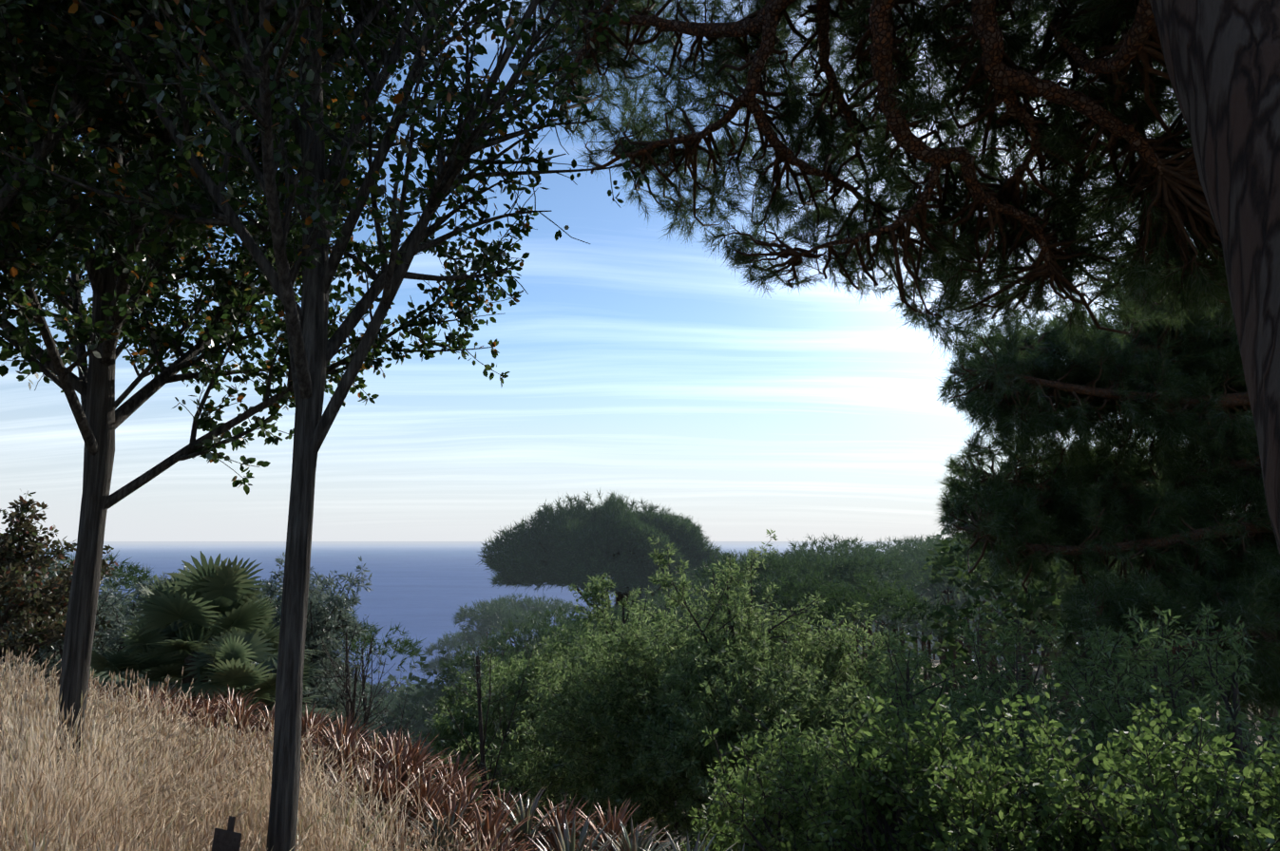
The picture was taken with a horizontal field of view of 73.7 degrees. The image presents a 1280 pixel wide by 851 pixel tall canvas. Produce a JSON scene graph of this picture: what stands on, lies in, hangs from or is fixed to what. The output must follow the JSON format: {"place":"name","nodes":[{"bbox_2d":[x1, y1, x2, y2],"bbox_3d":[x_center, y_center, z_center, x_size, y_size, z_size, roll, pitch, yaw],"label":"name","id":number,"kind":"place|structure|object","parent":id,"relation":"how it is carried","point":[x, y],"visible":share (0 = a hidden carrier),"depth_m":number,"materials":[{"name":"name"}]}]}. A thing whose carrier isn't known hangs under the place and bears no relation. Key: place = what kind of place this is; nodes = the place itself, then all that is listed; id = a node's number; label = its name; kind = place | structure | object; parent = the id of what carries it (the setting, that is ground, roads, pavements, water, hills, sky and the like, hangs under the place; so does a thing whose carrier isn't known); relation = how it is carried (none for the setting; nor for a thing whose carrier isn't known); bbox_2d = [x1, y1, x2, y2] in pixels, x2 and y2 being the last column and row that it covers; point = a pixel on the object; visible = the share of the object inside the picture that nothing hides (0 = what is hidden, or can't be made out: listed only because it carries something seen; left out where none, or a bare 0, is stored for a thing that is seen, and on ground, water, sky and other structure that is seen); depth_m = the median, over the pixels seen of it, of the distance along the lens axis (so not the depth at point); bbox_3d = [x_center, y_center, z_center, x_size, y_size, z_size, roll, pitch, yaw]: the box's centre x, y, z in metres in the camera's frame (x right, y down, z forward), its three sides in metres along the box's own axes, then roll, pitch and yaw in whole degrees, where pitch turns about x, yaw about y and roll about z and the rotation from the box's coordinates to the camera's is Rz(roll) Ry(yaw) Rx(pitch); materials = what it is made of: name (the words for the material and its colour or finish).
{"place":"outdoors","nodes":[
{"label":"outdoors","id":0,"kind":"place"},
{"bbox_2d":[0,645,582,850],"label":"grass","id":1,"kind":"structure","parent":0,"point":[146,786],"depth_m":3.68,"materials":[{"name":"beige plant"}]},
{"bbox_2d":[8,541,1077,698],"bbox_3d":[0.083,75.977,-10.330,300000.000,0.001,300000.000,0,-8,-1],"label":"sea","id":2,"kind":"structure","parent":0,"point":[424,590],"depth_m":2038.47,"materials":[{"name":"blue liquid"}]},
{"bbox_2d":[0,0,1245,541],"label":"sky","id":3,"kind":"structure","parent":0,"point":[641,367],"materials":[{"name":"blue"}]},
{"bbox_2d":[234,653,1279,850],"bbox_3d":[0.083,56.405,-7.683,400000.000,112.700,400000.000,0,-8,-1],"label":"terrain","id":4,"kind":"structure","parent":0,"point":[935,663],"depth_m":54.86,"materials":[{"name":"brown soil"}]},
{"bbox_2d":[4,776,25,821],"bbox_3d":[-2.484,1.847,3.390,0.019,0.864,0.125,-5,-8,8],"label":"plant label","id":5,"kind":"object","parent":4,"relation":"on","point":[18,797],"visible":0.04,"depth_m":3.43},
{"bbox_2d":[0,489,118,662],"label":"red bush","id":6,"kind":"object","parent":4,"relation":"on","point":[23,589],"visible":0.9,"depth_m":8.10,"materials":[{"name":"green plant"}]},
{"bbox_2d":[0,543,135,695],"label":"bush","id":7,"kind":"object","parent":4,"relation":"on","point":[59,572],"depth_m":13.82,"materials":[{"name":"green plant"}]},
{"bbox_2d":[0,549,144,690],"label":"bush","id":8,"kind":"object","parent":4,"relation":"on","point":[121,633],"visible":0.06,"depth_m":12.26,"materials":[{"name":"green plant"}]},
{"bbox_2d":[1,569,180,699],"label":"bush","id":9,"kind":"object","parent":4,"relation":"on","point":[102,612],"visible":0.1,"depth_m":12.57,"materials":[{"name":"green plant"}]},
{"bbox_2d":[0,0,293,296],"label":"tree","id":10,"kind":"object","parent":4,"relation":"on","point":[20,118],"visible":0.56,"depth_m":3.15,"materials":[{"name":"green plant"}]},
{"bbox_2d":[0,46,362,692],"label":"tree","id":11,"kind":"object","parent":4,"relation":"on","point":[188,315],"depth_m":7.29,"materials":[{"name":"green plant"}]},
{"bbox_2d":[43,564,340,721],"bbox_3d":[-8.470,6.918,15.696,4.996,8.650,3.417,7,-11,-44],"label":"bush","id":12,"kind":"object","parent":4,"relation":"on","point":[138,586],"visible":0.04,"depth_m":15.75,"materials":[{"name":"green plant"}]},
{"bbox_2d":[88,551,338,722],"bbox_3d":[-4.774,3.470,9.368,2.705,4.160,2.902,6,-10,-40],"label":"fan palm","id":13,"kind":"object","parent":4,"relation":"on","point":[200,624],"visible":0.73,"depth_m":9.01,"materials":[{"name":"green plant"}]},
{"bbox_2d":[169,578,282,732],"bbox_3d":[-8.875,7.663,17.903,2.973,9.273,4.424,0,-8,-1],"label":"bush","id":14,"kind":"object","parent":4,"relation":"on","point":[254,662],"depth_m":18.65,"materials":[{"name":"green plant"}]},
{"bbox_2d":[211,816,241,850],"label":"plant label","id":15,"kind":"object","parent":4,"relation":"on","point":[229,839],"visible":1,"depth_m":2.69,"materials":[{"name":"black plastic"}]},
{"bbox_2d":[120,553,375,743],"bbox_3d":[-6.306,6.037,13.812,3.627,7.875,2.773,0,-8,-1],"label":"bush","id":16,"kind":"object","parent":4,"relation":"on","point":[331,601],"visible":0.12,"depth_m":14.04,"materials":[{"name":"green plant"}]},
{"bbox_2d":[0,0,538,806],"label":"tree","id":17,"kind":"object","parent":4,"relation":"on","point":[122,285],"visible":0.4,"depth_m":4.15,"materials":[{"name":"green plant"}]},
{"bbox_2d":[207,584,381,746],"bbox_3d":[-5.503,5.993,13.567,3.554,6.844,2.486,0,-8,-1],"label":"bush","id":18,"kind":"object","parent":4,"relation":"on","point":[335,703],"visible":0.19,"depth_m":13.52,"materials":[{"name":"green plant"}]},
{"bbox_2d":[0,0,663,850],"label":"tree","id":19,"kind":"object","parent":4,"relation":"on","point":[312,188],"visible":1,"depth_m":3.11,"materials":[{"name":"green plant"}]},
{"bbox_2d":[310,637,407,754],"bbox_3d":[-3.770,4.924,10.838,1.714,4.377,1.649,0,-8,-1],"label":"shrub","id":20,"kind":"object","parent":4,"relation":"on","point":[353,702],"visible":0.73,"depth_m":11.04,"materials":[{"name":"green plant"}]},
{"bbox_2d":[0,672,745,850],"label":"reddish ground plants","id":21,"kind":"object","parent":4,"relation":"on","point":[460,804],"visible":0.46,"depth_m":4.71,"materials":[{"name":"red plant"}]},
{"bbox_2d":[302,607,456,753],"bbox_3d":[-3.552,5.282,11.544,2.008,5.512,1.345,2,-8,-14],"label":"shrub","id":22,"kind":"object","parent":4,"relation":"on","point":[361,697],"visible":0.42,"depth_m":11.75,"materials":[{"name":"green plant"}]},
{"bbox_2d":[324,631,460,783],"bbox_3d":[-3.735,6.025,12.721,2.090,5.796,1.186,0,-8,-1],"label":"shrub","id":23,"kind":"object","parent":4,"relation":"on","point":[363,673],"visible":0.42,"depth_m":13.01,"materials":[{"name":"plant"}]},
{"bbox_2d":[431,626,559,819],"bbox_3d":[-1.954,5.248,11.435,1.828,5.011,1.610,0,-8,-1],"label":"bare sapling","id":24,"kind":"object","parent":4,"relation":"on","point":[482,742],"visible":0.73,"depth_m":11.62,"materials":[{"name":"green plant"}]},
{"bbox_2d":[416,620,648,850],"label":"bush","id":25,"kind":"object","parent":4,"relation":"on","point":[443,725],"visible":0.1,"depth_m":19.52,"materials":[{"name":"green plant"}]},
{"bbox_2d":[439,573,769,849],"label":"bush","id":26,"kind":"object","parent":4,"relation":"on","point":[511,684],"visible":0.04,"depth_m":15.79,"materials":[{"name":"green plant"}]},
{"bbox_2d":[418,490,802,822],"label":"umbrella pine","id":27,"kind":"object","parent":4,"relation":"on","point":[572,544],"visible":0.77,"depth_m":42.59,"materials":[{"name":"green plant"}]},
{"bbox_2d":[0,507,1279,850],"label":"forest trees","id":28,"kind":"object","parent":4,"relation":"on","point":[931,587],"visible":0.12,"depth_m":26.72,"materials":[{"name":"green plant"}]},
{"bbox_2d":[469,529,973,850],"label":"bush","id":29,"kind":"object","parent":4,"relation":"on","point":[682,699],"visible":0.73,"depth_m":11.02,"materials":[{"name":"green plant"}]},
{"bbox_2d":[679,727,919,850],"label":"green shrub","id":30,"kind":"object","parent":4,"relation":"on","point":[806,769],"visible":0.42,"depth_m":5.42,"materials":[{"name":"green plant"}]},
{"bbox_2d":[686,664,1084,850],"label":"green shrub","id":31,"kind":"object","parent":4,"relation":"on","point":[854,755],"visible":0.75,"depth_m":4.71,"materials":[{"name":"green plant"}]},
{"bbox_2d":[690,620,1089,850],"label":"feathery shrub","id":32,"kind":"object","parent":4,"relation":"on","point":[908,696],"visible":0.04,"depth_m":7.94,"materials":[{"name":"green plant"}]},
{"bbox_2d":[503,0,1279,554],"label":"pine","id":33,"kind":"object","parent":4,"relation":"on","point":[1195,181],"visible":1,"depth_m":6.03,"materials":[{"name":"green plant"}]},
{"bbox_2d":[774,604,1278,797],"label":"feathery shrub","id":34,"kind":"object","parent":4,"relation":"on","point":[991,680],"visible":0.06,"depth_m":9.73,"materials":[{"name":"green plant"}]},
{"bbox_2d":[830,601,1279,848],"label":"feathery shrub","id":35,"kind":"object","parent":4,"relation":"on","point":[1103,711],"visible":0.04,"depth_m":5.99,"materials":[{"name":"green plant"}]},
{"bbox_2d":[854,672,1279,850],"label":"green shrub","id":36,"kind":"object","parent":4,"relation":"on","point":[1270,841],"visible":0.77,"depth_m":3.72,"materials":[{"name":"green plant"}]},
{"bbox_2d":[859,673,1279,850],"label":"green shrub","id":37,"kind":"object","parent":4,"relation":"on","point":[1008,833],"visible":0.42,"depth_m":4.29,"materials":[{"name":"green plant"}]},
{"bbox_2d":[909,603,1279,834],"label":"feathery shrub","id":38,"kind":"object","parent":4,"relation":"on","point":[1220,670],"visible":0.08,"depth_m":6.21,"materials":[{"name":"green plant"}]},
{"bbox_2d":[933,263,1279,743],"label":"pine","id":39,"kind":"object","parent":4,"relation":"on","point":[1159,504],"visible":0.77,"depth_m":13.58,"materials":[{"name":"green plant"}]},
{"bbox_2d":[1010,604,1279,775],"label":"feathery shrub","id":40,"kind":"object","parent":4,"relation":"on","point":[1173,671],"visible":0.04,"depth_m":8.87,"materials":[{"name":"green plant"}]},
{"bbox_2d":[1049,717,1279,850],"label":"green shrub","id":41,"kind":"object","parent":4,"relation":"on","point":[1191,831],"visible":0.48,"depth_m":3.79,"materials":[{"name":"green plant"}]}
]}

